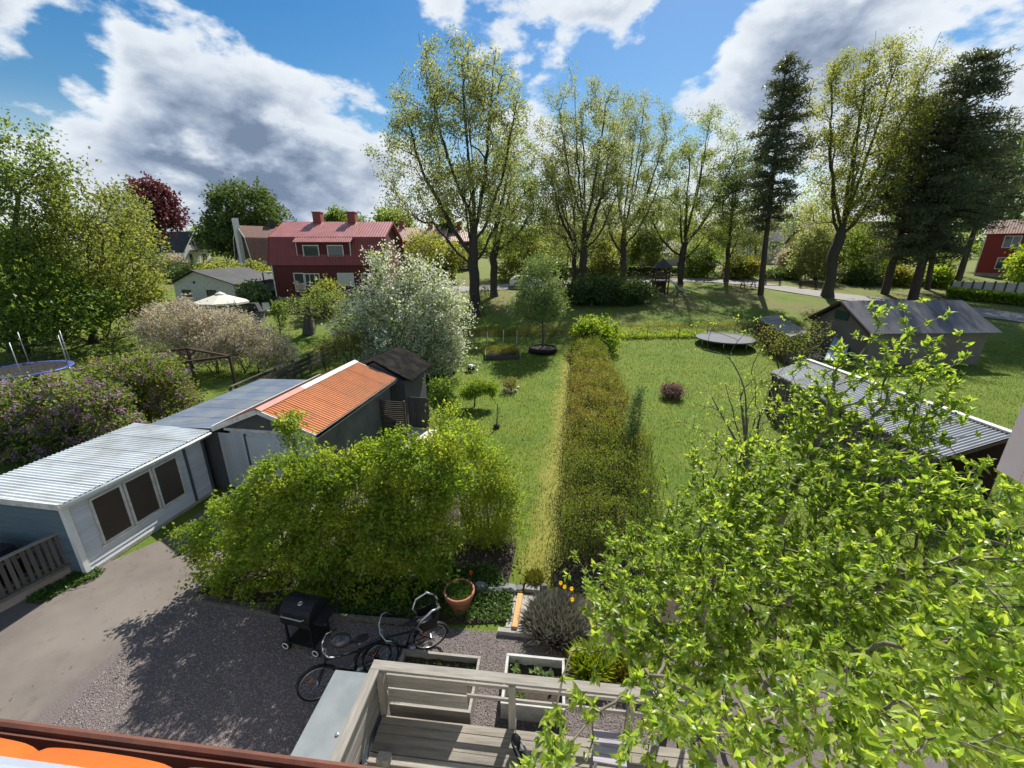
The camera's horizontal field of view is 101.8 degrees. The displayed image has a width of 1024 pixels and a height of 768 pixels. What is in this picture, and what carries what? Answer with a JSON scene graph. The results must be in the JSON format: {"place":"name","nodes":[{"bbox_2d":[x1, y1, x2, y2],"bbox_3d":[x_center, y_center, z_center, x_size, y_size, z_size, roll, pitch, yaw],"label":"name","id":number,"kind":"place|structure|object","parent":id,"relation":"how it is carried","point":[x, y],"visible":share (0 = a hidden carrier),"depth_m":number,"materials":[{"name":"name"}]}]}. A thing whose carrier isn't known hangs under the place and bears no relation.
{"place":"outdoors","nodes":[
{"label":"outdoors","id":0,"kind":"place"},
{"bbox_2d":[0,487,316,721],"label":"driveway","id":1,"kind":"structure","parent":0,"point":[44,647],"depth_m":8.79,"materials":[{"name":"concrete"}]},
{"bbox_2d":[0,533,73,612],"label":"picket fence","id":2,"kind":"object","parent":1,"relation":"on","point":[18,594],"visible":0.68,"depth_m":9.40,"materials":[{"name":"grey wood"}]},
{"bbox_2d":[24,566,105,603],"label":"ground cover","id":3,"kind":"object","parent":1,"relation":"on","point":[69,584],"visible":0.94,"depth_m":9.69,"materials":[{"name":"green plant"}]},
{"bbox_2d":[0,249,1023,767],"bbox_3d":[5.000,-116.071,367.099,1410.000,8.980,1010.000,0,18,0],"label":"ground","id":4,"kind":"structure","parent":0,"point":[708,303],"depth_m":25.32,"materials":[{"name":"green plant"}]},
{"bbox_2d":[0,330,74,380],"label":"trampoline","id":5,"kind":"object","parent":4,"relation":"on","point":[21,369],"visible":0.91,"depth_m":24.44,"materials":[{"name":"metal"}]},
{"bbox_2d":[0,107,103,350],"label":"birch tree","id":6,"kind":"object","parent":4,"relation":"on","point":[9,177],"visible":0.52,"depth_m":28.23,"materials":[{"name":"green plant"}]},
{"bbox_2d":[0,231,135,362],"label":"maple tree","id":7,"kind":"object","parent":4,"relation":"on","point":[21,311],"visible":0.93,"depth_m":27.94,"materials":[{"name":"green plant"}]},
{"bbox_2d":[0,367,169,470],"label":"lilac shrub","id":8,"kind":"object","parent":4,"relation":"on","point":[52,416],"visible":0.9,"depth_m":15.16,"materials":[{"name":"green plant"}]},
{"bbox_2d":[0,146,177,350],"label":"maple tree","id":9,"kind":"object","parent":4,"relation":"on","point":[110,267],"visible":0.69,"depth_m":30.88,"materials":[{"name":"green plant"}]},
{"bbox_2d":[78,182,157,273],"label":"oak tree","id":10,"kind":"object","parent":4,"relation":"on","point":[130,198],"visible":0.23,"depth_m":55.87,"materials":[{"name":"green plant"}]},
{"bbox_2d":[64,344,209,423],"bbox_3d":[-16.555,0.282,18.419,6.046,4.021,3.330,0,18,0],"label":"lilac shrub","id":11,"kind":"object","parent":4,"relation":"on","point":[150,382],"visible":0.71,"depth_m":18.03,"materials":[{"name":"green plant"}]},
{"bbox_2d":[0,379,305,573],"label":"garden shed","id":12,"kind":"structure","parent":4,"relation":"on","point":[101,501],"depth_m":11.01,"materials":[{"name":"metal"}]},
{"bbox_2d":[88,484,134,544],"bbox_3d":[-10.060,3.264,10.472,0.030,1.280,0.740,3,18,9],"label":"window","id":13,"kind":"structure","parent":12,"relation":"in","point":[110,510],"depth_m":10.46,"materials":[{"name":"black glass"}]},
{"bbox_2d":[122,468,162,524],"bbox_3d":[-9.937,3.026,11.204,0.030,1.280,0.740,3,18,9],"label":"window","id":14,"kind":"structure","parent":12,"relation":"in","point":[141,493],"depth_m":11.20,"materials":[{"name":"black glass"}]},
{"bbox_2d":[151,455,186,507],"bbox_3d":[-9.815,2.788,11.937,0.030,1.280,0.740,3,18,9],"label":"window","id":15,"kind":"structure","parent":12,"relation":"in","point":[167,474],"depth_m":11.93,"materials":[{"name":"black glass"}]},
{"bbox_2d":[116,171,194,272],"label":"beech tree","id":16,"kind":"object","parent":4,"relation":"on","point":[167,212],"visible":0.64,"depth_m":65.74,"materials":[{"name":"red plant"}]},
{"bbox_2d":[146,231,210,264],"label":"white house","id":17,"kind":"structure","parent":4,"relation":"on","point":[180,242],"depth_m":92.25,"materials":[{"name":"concrete"}]},
{"bbox_2d":[124,348,237,399],"bbox_3d":[-17.655,-0.498,22.253,5.253,2.195,2.772,10,21,28],"label":"swing frame","id":18,"kind":"object","parent":4,"relation":"on","point":[220,355],"visible":0.63,"depth_m":22.25,"materials":[{"name":"brown wood"}]},
{"bbox_2d":[156,255,240,279],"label":"park bush","id":19,"kind":"object","parent":4,"relation":"on","point":[181,269],"visible":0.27,"depth_m":58.49,"materials":[{"name":"green plant"}]},
{"bbox_2d":[120,292,301,379],"bbox_3d":[-18.549,-3.035,25.847,10.193,5.200,5.295,-3,18,-8],"label":"spirea shrub","id":20,"kind":"object","parent":4,"relation":"on","point":[173,335],"visible":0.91,"depth_m":25.18,"materials":[{"name":"beige plant"}]},
{"bbox_2d":[168,267,274,303],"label":"garage","id":21,"kind":"structure","parent":4,"relation":"on","point":[202,284],"depth_m":44.33,"materials":[{"name":"white paint"}]},
{"bbox_2d":[188,173,296,262],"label":"linden tree","id":22,"kind":"object","parent":4,"relation":"on","point":[261,212],"visible":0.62,"depth_m":87.53,"materials":[{"name":"green plant"}]},
{"bbox_2d":[231,278,275,305],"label":"park bush","id":23,"kind":"object","parent":4,"relation":"on","point":[257,292],"visible":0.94,"depth_m":44.27,"materials":[{"name":"green plant"}]},
{"bbox_2d":[231,218,276,267],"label":"brown house","id":24,"kind":"structure","parent":4,"relation":"on","point":[250,241],"depth_m":76.04,"materials":[{"name":"concrete"}]},
{"bbox_2d":[228,342,337,391],"bbox_3d":[-12.811,-0.786,24.503,0.150,1.352,10.094,2,18,5],"label":"board fence","id":25,"kind":"object","parent":4,"relation":"on","point":[294,369],"visible":0.5,"depth_m":24.44,"materials":[{"name":"brown wood"}]},
{"bbox_2d":[210,360,397,490],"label":"garage","id":26,"kind":"structure","parent":4,"relation":"on","point":[341,405],"depth_m":13.64,"materials":[{"name":"white paint"}]},
{"bbox_2d":[246,436,294,481],"bbox_3d":[-7.513,2.567,13.135,1.570,1.900,0.023,3,18,9],"label":"garage door","id":27,"kind":"structure","parent":26,"relation":"in","point":[257,446],"depth_m":12.97,"materials":[{"name":"grey metal"}]},
{"bbox_2d":[268,281,348,334],"bbox_3d":[-17.165,-6.455,35.292,7.043,4.510,4.178,5,19,16],"label":"apple tree","id":28,"kind":"object","parent":4,"relation":"on","point":[309,327],"visible":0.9,"depth_m":34.96,"materials":[{"name":"green plant"}]},
{"bbox_2d":[299,274,345,317],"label":"shrub","id":29,"kind":"object","parent":4,"relation":"on","point":[330,283],"visible":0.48,"depth_m":39.89,"materials":[{"name":"green plant"}]},
{"bbox_2d":[261,212,405,299],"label":"red house","id":30,"kind":"structure","parent":4,"relation":"on","point":[301,254],"depth_m":45.58,"materials":[{"name":"wood"}]},
{"bbox_2d":[313,325,365,371],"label":"shrub","id":31,"kind":"object","parent":4,"relation":"on","point":[339,340],"visible":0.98,"depth_m":22.80,"materials":[{"name":"green plant"}]},
{"bbox_2d":[199,484,517,625],"bbox_3d":[-3.503,4.205,11.302,7.406,0.001,5.501,0,18,0],"label":"planting bed","id":32,"kind":"object","parent":4,"relation":"on","point":[504,561],"visible":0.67,"depth_m":9.97,"materials":[{"name":"soil"}]},
{"bbox_2d":[159,408,479,619],"bbox_3d":[-4.292,2.666,9.220,7.223,4.534,2.404,0,18,0],"label":"garden shrub","id":33,"kind":"object","parent":32,"relation":"on","point":[409,532],"visible":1,"depth_m":8.88,"materials":[{"name":"green plant"}]},
{"bbox_2d":[306,560,516,622],"bbox_3d":[-2.426,4.654,9.513,5.112,0.292,1.765,0,18,0],"label":"ground cover","id":34,"kind":"object","parent":32,"relation":"on","point":[448,609],"visible":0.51,"depth_m":9.24,"materials":[{"name":"green plant"}]},
{"bbox_2d":[422,396,534,556],"bbox_3d":[-0.833,2.502,10.581,2.884,4.686,1.857,0,18,0],"label":"garden shrub","id":35,"kind":"object","parent":32,"relation":"on","point":[492,492],"visible":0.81,"depth_m":10.43,"materials":[{"name":"green plant"}]},
{"bbox_2d":[379,399,407,439],"bbox_3d":[-4.813,1.472,16.959,1.070,1.720,0.070,3,18,9],"label":"slatted screen","id":36,"kind":"object","parent":4,"relation":"on","point":[395,411],"visible":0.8,"depth_m":16.87,"materials":[{"name":"brown wood"}]},
{"bbox_2d":[359,347,432,426],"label":"outbuilding","id":37,"kind":"structure","parent":4,"relation":"on","point":[406,368],"depth_m":18.41,"materials":[{"name":"wood"}]},
{"bbox_2d":[320,237,482,377],"bbox_3d":[-6.348,-4.224,24.347,8.553,8.614,7.831,-14,22,-36],"label":"apple tree","id":38,"kind":"object","parent":4,"relation":"on","point":[436,339],"visible":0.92,"depth_m":23.22,"materials":[{"name":"grey plant"}]},
{"bbox_2d":[407,397,429,428],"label":"panel wall","id":39,"kind":"structure","parent":4,"relation":"on","point":[417,409],"depth_m":18.03,"materials":[{"name":"grey wood"}]},
{"bbox_2d":[403,223,457,281],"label":"understorey tree","id":40,"kind":"object","parent":4,"relation":"on","point":[433,245],"visible":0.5,"depth_m":55.83,"materials":[{"name":"green plant"}]},
{"bbox_2d":[422,372,463,433],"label":"garden shrub","id":41,"kind":"object","parent":4,"relation":"on","point":[442,391],"visible":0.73,"depth_m":17.02,"materials":[{"name":"green plant"}]},
{"bbox_2d":[425,239,468,282],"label":"park bush","id":42,"kind":"object","parent":4,"relation":"on","point":[464,252],"visible":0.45,"depth_m":56.85,"materials":[{"name":"green plant"}]},
{"bbox_2d":[360,21,542,316],"bbox_3d":[-5.124,-17.852,37.427,14.359,23.588,10.955,9,20,26],"label":"oak tree","id":43,"kind":"object","parent":4,"relation":"on","point":[472,180],"visible":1,"depth_m":35.56,"materials":[{"name":"green plant"}]},
{"bbox_2d":[457,374,500,406],"bbox_3d":[-1.656,0.394,20.489,2.156,1.604,1.584,-8,19,-22],"label":"weeping tree","id":44,"kind":"object","parent":4,"relation":"on","point":[471,391],"visible":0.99,"depth_m":20.22,"materials":[{"name":"green plant"}]},
{"bbox_2d":[31,593,973,767],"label":"gravel yard","id":45,"kind":"structure","parent":4,"relation":"on","point":[52,713],"depth_m":7.48,"materials":[{"name":"grey gravel"}]},
{"bbox_2d":[191,598,279,618],"bbox_3d":[-6.002,4.883,9.047,2.240,0.120,0.060,3,18,10],"label":"edging timber","id":46,"kind":"object","parent":45,"relation":"on","point":[266,613],"visible":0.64,"depth_m":9.03,"materials":[{"name":"grey wood"}]},
{"bbox_2d":[271,591,337,657],"bbox_3d":[-4.049,4.662,8.141,1.160,1.100,0.613,4,19,13],"label":"gas grill","id":47,"kind":"object","parent":45,"relation":"on","point":[308,615],"visible":1,"depth_m":7.99,"materials":[{"name":"black metal"}]},
{"bbox_2d":[290,670,379,764],"bbox_3d":[-2.680,5.634,5.193,0.720,1.014,3.500,2,18,6],"label":"storage box","id":48,"kind":"object","parent":45,"relation":"on","point":[320,735],"visible":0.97,"depth_m":6.10,"materials":[{"name":"metal"}]},
{"bbox_2d":[295,628,400,701],"bbox_3d":[-2.875,4.920,7.375,1.663,1.044,0.666,-2,18,-6],"label":"bicycle","id":49,"kind":"object","parent":45,"relation":"on","point":[360,638],"visible":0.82,"depth_m":7.33,"materials":[{"name":"metal"}]},
{"bbox_2d":[332,613,441,627],"bbox_3d":[-2.638,4.978,8.755,2.356,0.120,0.060,2,18,5],"label":"edging timber","id":50,"kind":"object","parent":45,"relation":"on","point":[373,619],"visible":0.71,"depth_m":8.76,"materials":[{"name":"grey wood"}]},
{"bbox_2d":[353,591,448,670],"bbox_3d":[-2.041,4.669,7.742,1.767,1.301,0.705,-8,25,-23],"label":"bicycle","id":51,"kind":"object","parent":45,"relation":"on","point":[425,619],"visible":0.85,"depth_m":7.78,"materials":[{"name":"metal"}]},
{"bbox_2d":[387,649,480,724],"bbox_3d":[-1.345,5.292,7.271,1.460,0.400,0.980,2,18,6],"label":"raised bed","id":52,"kind":"object","parent":45,"relation":"on","point":[432,712],"visible":0.34,"depth_m":6.87,"materials":[{"name":"white wood"}]},
{"bbox_2d":[329,659,723,767],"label":"deck","id":53,"kind":"structure","parent":45,"relation":"on","point":[401,742],"depth_m":6.10,"materials":[{"name":"grey wood"}]},
{"bbox_2d":[501,653,564,724],"bbox_3d":[0.385,5.308,7.286,1.060,0.360,0.900,2,18,6],"label":"raised bed","id":54,"kind":"object","parent":45,"relation":"on","point":[530,713],"visible":0.38,"depth_m":7.21,"materials":[{"name":"wood"}]},
{"bbox_2d":[564,635,624,682],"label":"grass clump","id":55,"kind":"object","parent":45,"relation":"on","point":[581,666],"visible":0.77,"depth_m":7.50,"materials":[{"name":"green plant"}]},
{"bbox_2d":[509,297,1023,767],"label":"tree","id":56,"kind":"object","parent":45,"relation":"on","point":[970,628],"visible":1,"depth_m":4.07,"materials":[{"name":"green plant"}]},
{"bbox_2d":[459,121,552,296],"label":"oak tree","id":57,"kind":"object","parent":4,"relation":"on","point":[496,247],"visible":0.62,"depth_m":45.07,"materials":[{"name":"green plant"}]},
{"bbox_2d":[0,207,1022,260],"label":"woods","id":58,"kind":"object","parent":4,"relation":"on","point":[981,239],"visible":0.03,"depth_m":124.95,"materials":[{"name":"green plant"}]},
{"bbox_2d":[0,402,1023,767],"bbox_3d":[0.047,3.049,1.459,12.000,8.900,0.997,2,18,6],"label":"house","id":59,"kind":"structure","parent":4,"relation":"on","point":[26,744],"depth_m":0.94,"materials":[{"name":"white paint"}]},
{"bbox_2d":[456,324,571,335],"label":"undergrowth","id":60,"kind":"object","parent":4,"relation":"on","point":[492,330],"visible":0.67,"depth_m":35.85,"materials":[{"name":"green plant"}]},
{"bbox_2d":[497,229,550,281],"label":"park bush","id":61,"kind":"object","parent":4,"relation":"on","point":[511,266],"visible":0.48,"depth_m":58.28,"materials":[{"name":"green plant"}]},
{"bbox_2d":[483,192,570,272],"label":"understorey tree","id":62,"kind":"object","parent":4,"relation":"on","point":[560,253],"visible":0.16,"depth_m":61.92,"materials":[{"name":"green plant"}]},
{"bbox_2d":[502,247,572,346],"bbox_3d":[2.045,-6.168,30.577,4.791,7.549,4.780,-15,24,-39],"label":"willow tree","id":63,"kind":"object","parent":4,"relation":"on","point":[543,298],"visible":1,"depth_m":29.80,"materials":[{"name":"green plant"}]},
{"bbox_2d":[528,143,598,281],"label":"oak tree","id":64,"kind":"object","parent":4,"relation":"on","point":[560,230],"visible":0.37,"depth_m":48.74,"materials":[{"name":"green plant"}]},
{"bbox_2d":[517,57,651,280],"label":"oak tree","id":65,"kind":"object","parent":4,"relation":"on","point":[602,190],"visible":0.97,"depth_m":45.07,"materials":[{"name":"green plant"}]},
{"bbox_2d":[569,312,625,354],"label":"garden shrub","id":66,"kind":"object","parent":4,"relation":"on","point":[604,329],"visible":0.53,"depth_m":30.18,"materials":[{"name":"green plant"}]},
{"bbox_2d":[547,271,660,306],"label":"park bush","id":67,"kind":"object","parent":4,"relation":"on","point":[619,290],"visible":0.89,"depth_m":43.51,"materials":[{"name":"green plant"}]},
{"bbox_2d":[569,198,643,266],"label":"understorey tree","id":68,"kind":"object","parent":4,"relation":"on","point":[616,234],"visible":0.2,"depth_m":66.25,"materials":[{"name":"green plant"}]},
{"bbox_2d":[587,224,629,277],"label":"park bush","id":69,"kind":"object","parent":4,"relation":"on","point":[603,261],"visible":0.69,"depth_m":62.20,"materials":[{"name":"green plant"}]},
{"bbox_2d":[540,316,691,576],"bbox_3d":[4.374,-0.346,20.759,4.275,2.972,24.417,3,18,8],"label":"garden hedge","id":70,"kind":"object","parent":4,"relation":"on","point":[594,367],"visible":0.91,"depth_m":13.19,"materials":[{"name":"green plant"}]},
{"bbox_2d":[622,383,651,462],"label":"shrub","id":71,"kind":"object","parent":4,"relation":"on","point":[635,420],"visible":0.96,"depth_m":14.14,"materials":[{"name":"green plant"}]},
{"bbox_2d":[578,88,697,277],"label":"oak tree","id":72,"kind":"object","parent":4,"relation":"on","point":[642,175],"visible":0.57,"depth_m":53.38,"materials":[{"name":"green plant"}]},
{"bbox_2d":[553,555,726,661],"bbox_3d":[2.509,5.069,8.639,3.382,0.001,4.300,0,18,0],"label":"tree bed","id":73,"kind":"object","parent":4,"relation":"on","point":[575,582],"visible":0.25,"depth_m":9.70,"materials":[{"name":"soil"}]},
{"bbox_2d":[517,586,591,655],"bbox_3d":[0.910,4.819,8.614,1.692,0.511,1.764,0,18,0],"label":"lavender bush","id":74,"kind":"object","parent":73,"relation":"on","point":[551,618],"visible":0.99,"depth_m":8.46,"materials":[{"name":"plant"}]},
{"bbox_2d":[626,226,666,274],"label":"park bush","id":75,"kind":"object","parent":4,"relation":"on","point":[655,248],"visible":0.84,"depth_m":65.48,"materials":[{"name":"green plant"}]},
{"bbox_2d":[611,326,706,338],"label":"ground cover","id":76,"kind":"object","parent":4,"relation":"on","point":[657,334],"visible":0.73,"depth_m":35.28,"materials":[{"name":"green plant"}]},
{"bbox_2d":[621,99,759,283],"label":"oak tree","id":77,"kind":"object","parent":4,"relation":"on","point":[697,204],"visible":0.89,"depth_m":52.66,"materials":[{"name":"green plant"}]},
{"bbox_2d":[685,235,721,277],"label":"park bush","id":78,"kind":"object","parent":4,"relation":"on","point":[701,269],"visible":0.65,"depth_m":62.44,"materials":[{"name":"green plant"}]},
{"bbox_2d":[668,185,745,266],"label":"understorey tree","id":79,"kind":"object","parent":4,"relation":"on","point":[678,249],"visible":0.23,"depth_m":71.31,"materials":[{"name":"green plant"}]},
{"bbox_2d":[626,319,806,330],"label":"undergrowth","id":80,"kind":"object","parent":4,"relation":"on","point":[700,325],"visible":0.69,"depth_m":37.33,"materials":[{"name":"green plant"}]},
{"bbox_2d":[695,332,755,348],"bbox_3d":[16.853,-3.405,32.974,4.340,0.563,4.340,0,18,0],"label":"trampoline","id":81,"kind":"object","parent":4,"relation":"on","point":[715,337],"visible":0.98,"depth_m":32.68,"materials":[{"name":"fabric"}]},
{"bbox_2d":[690,145,763,281],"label":"oak tree","id":82,"kind":"object","parent":4,"relation":"on","point":[727,260],"visible":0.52,"depth_m":55.23,"materials":[{"name":"green plant"}]},
{"bbox_2d":[716,252,766,279],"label":"park bush","id":83,"kind":"object","parent":4,"relation":"on","point":[748,270],"visible":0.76,"depth_m":60.32,"materials":[{"name":"green plant"}]},
{"bbox_2d":[719,187,788,264],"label":"understorey tree","id":84,"kind":"object","parent":4,"relation":"on","point":[755,249],"visible":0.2,"depth_m":74.50,"materials":[{"name":"green plant"}]},
{"bbox_2d":[676,314,835,510],"bbox_3d":[6.538,0.972,11.623,4.709,6.003,2.667,0,18,0],"label":"young tree","id":85,"kind":"object","parent":4,"relation":"on","point":[744,423],"visible":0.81,"depth_m":11.47,"materials":[{"name":"green plant"}]},
{"bbox_2d":[732,50,823,294],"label":"pine tree","id":86,"kind":"object","parent":4,"relation":"on","point":[795,91],"visible":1,"depth_m":43.37,"materials":[{"name":"green plant"}]},
{"bbox_2d":[753,315,808,364],"bbox_3d":[20.473,-3.664,32.085,1.854,2.140,9.609,6,19,18],"label":"woodshed","id":87,"kind":"object","parent":4,"relation":"on","point":[778,322],"visible":0.72,"depth_m":31.12,"materials":[{"name":"grey wood"}]},
{"bbox_2d":[748,317,837,368],"bbox_3d":[16.929,-2.350,25.614,5.066,3.720,2.937,0,18,0],"label":"scrub","id":88,"kind":"object","parent":4,"relation":"on","point":[803,350],"visible":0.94,"depth_m":25.39,"materials":[{"name":"green plant"}]},
{"bbox_2d":[773,173,842,254],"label":"understorey tree","id":89,"kind":"object","parent":4,"relation":"on","point":[795,220],"visible":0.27,"depth_m":77.82,"materials":[{"name":"green plant"}]},
{"bbox_2d":[781,215,847,280],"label":"understorey tree","id":90,"kind":"object","parent":4,"relation":"on","point":[811,248],"visible":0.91,"depth_m":58.22,"materials":[{"name":"green plant"}]},
{"bbox_2d":[822,217,906,276],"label":"understorey tree","id":91,"kind":"object","parent":4,"relation":"on","point":[856,259],"visible":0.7,"depth_m":57.84,"materials":[{"name":"green plant"}]},
{"bbox_2d":[837,265,898,286],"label":"park bush","id":92,"kind":"object","parent":4,"relation":"on","point":[865,277],"visible":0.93,"depth_m":55.24,"materials":[{"name":"green plant"}]},
{"bbox_2d":[793,26,966,297],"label":"oak tree","id":93,"kind":"object","parent":4,"relation":"on","point":[851,202],"visible":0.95,"depth_m":41.84,"materials":[{"name":"green plant"}]},
{"bbox_2d":[765,359,1011,508],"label":"lumber shed","id":94,"kind":"structure","parent":4,"relation":"on","point":[992,442],"depth_m":13.65,"materials":[{"name":"white paint"}]},
{"bbox_2d":[804,300,1002,365],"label":"garage","id":95,"kind":"structure","parent":4,"relation":"on","point":[846,319],"depth_m":27.93,"materials":[{"name":"grey metal"}]},
{"bbox_2d":[851,89,996,293],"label":"pine tree","id":96,"kind":"object","parent":4,"relation":"on","point":[888,279],"visible":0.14,"depth_m":46.73,"materials":[{"name":"green plant"}]},
{"bbox_2d":[858,44,1023,299],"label":"pine tree","id":97,"kind":"object","parent":4,"relation":"on","point":[979,138],"visible":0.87,"depth_m":40.30,"materials":[{"name":"green plant"}]},
{"bbox_2d":[944,286,1023,305],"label":"hedge","id":98,"kind":"object","parent":4,"relation":"on","point":[991,296],"visible":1,"depth_m":45.38,"materials":[{"name":"green plant"}]},
{"bbox_2d":[950,280,1023,292],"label":"panel fence","id":99,"kind":"object","parent":4,"relation":"on","point":[1018,287],"visible":0.54,"depth_m":47.83,"materials":[{"name":"grey wood"}]},
{"bbox_2d":[953,127,1023,281],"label":"pine tree","id":100,"kind":"object","parent":4,"relation":"on","point":[963,264],"visible":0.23,"depth_m":47.48,"materials":[{"name":"green plant"}]},
{"bbox_2d":[974,219,1023,277],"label":"red house","id":101,"kind":"structure","parent":4,"relation":"on","point":[997,244],"depth_m":63.71,"materials":[{"name":"wood"}]},
{"bbox_2d":[998,243,1023,282],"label":"bush","id":102,"kind":"object","parent":4,"relation":"on","point":[1017,262],"visible":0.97,"depth_m":56.26,"materials":[{"name":"green plant"}]},
{"bbox_2d":[0,0,1023,246],"label":"sky","id":103,"kind":"structure","parent":0,"point":[287,94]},
{"bbox_2d":[592,729,626,767],"bbox_3d":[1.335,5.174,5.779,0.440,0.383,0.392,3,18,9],"label":"chair","id":104,"kind":"object","parent":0,"point":[607,741],"visible":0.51,"depth_m":5.71,"materials":[{"name":"white wood"}]},
{"bbox_2d":[643,258,687,294],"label":"play tower","id":105,"kind":"structure","parent":0,"point":[662,263],"depth_m":48.22,"materials":[{"name":"brown wood"}]},
{"bbox_2d":[405,278,1023,321],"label":"road","id":106,"kind":"structure","parent":0,"point":[1004,315],"depth_m":50.70,"materials":[{"name":"grey asphalt"}]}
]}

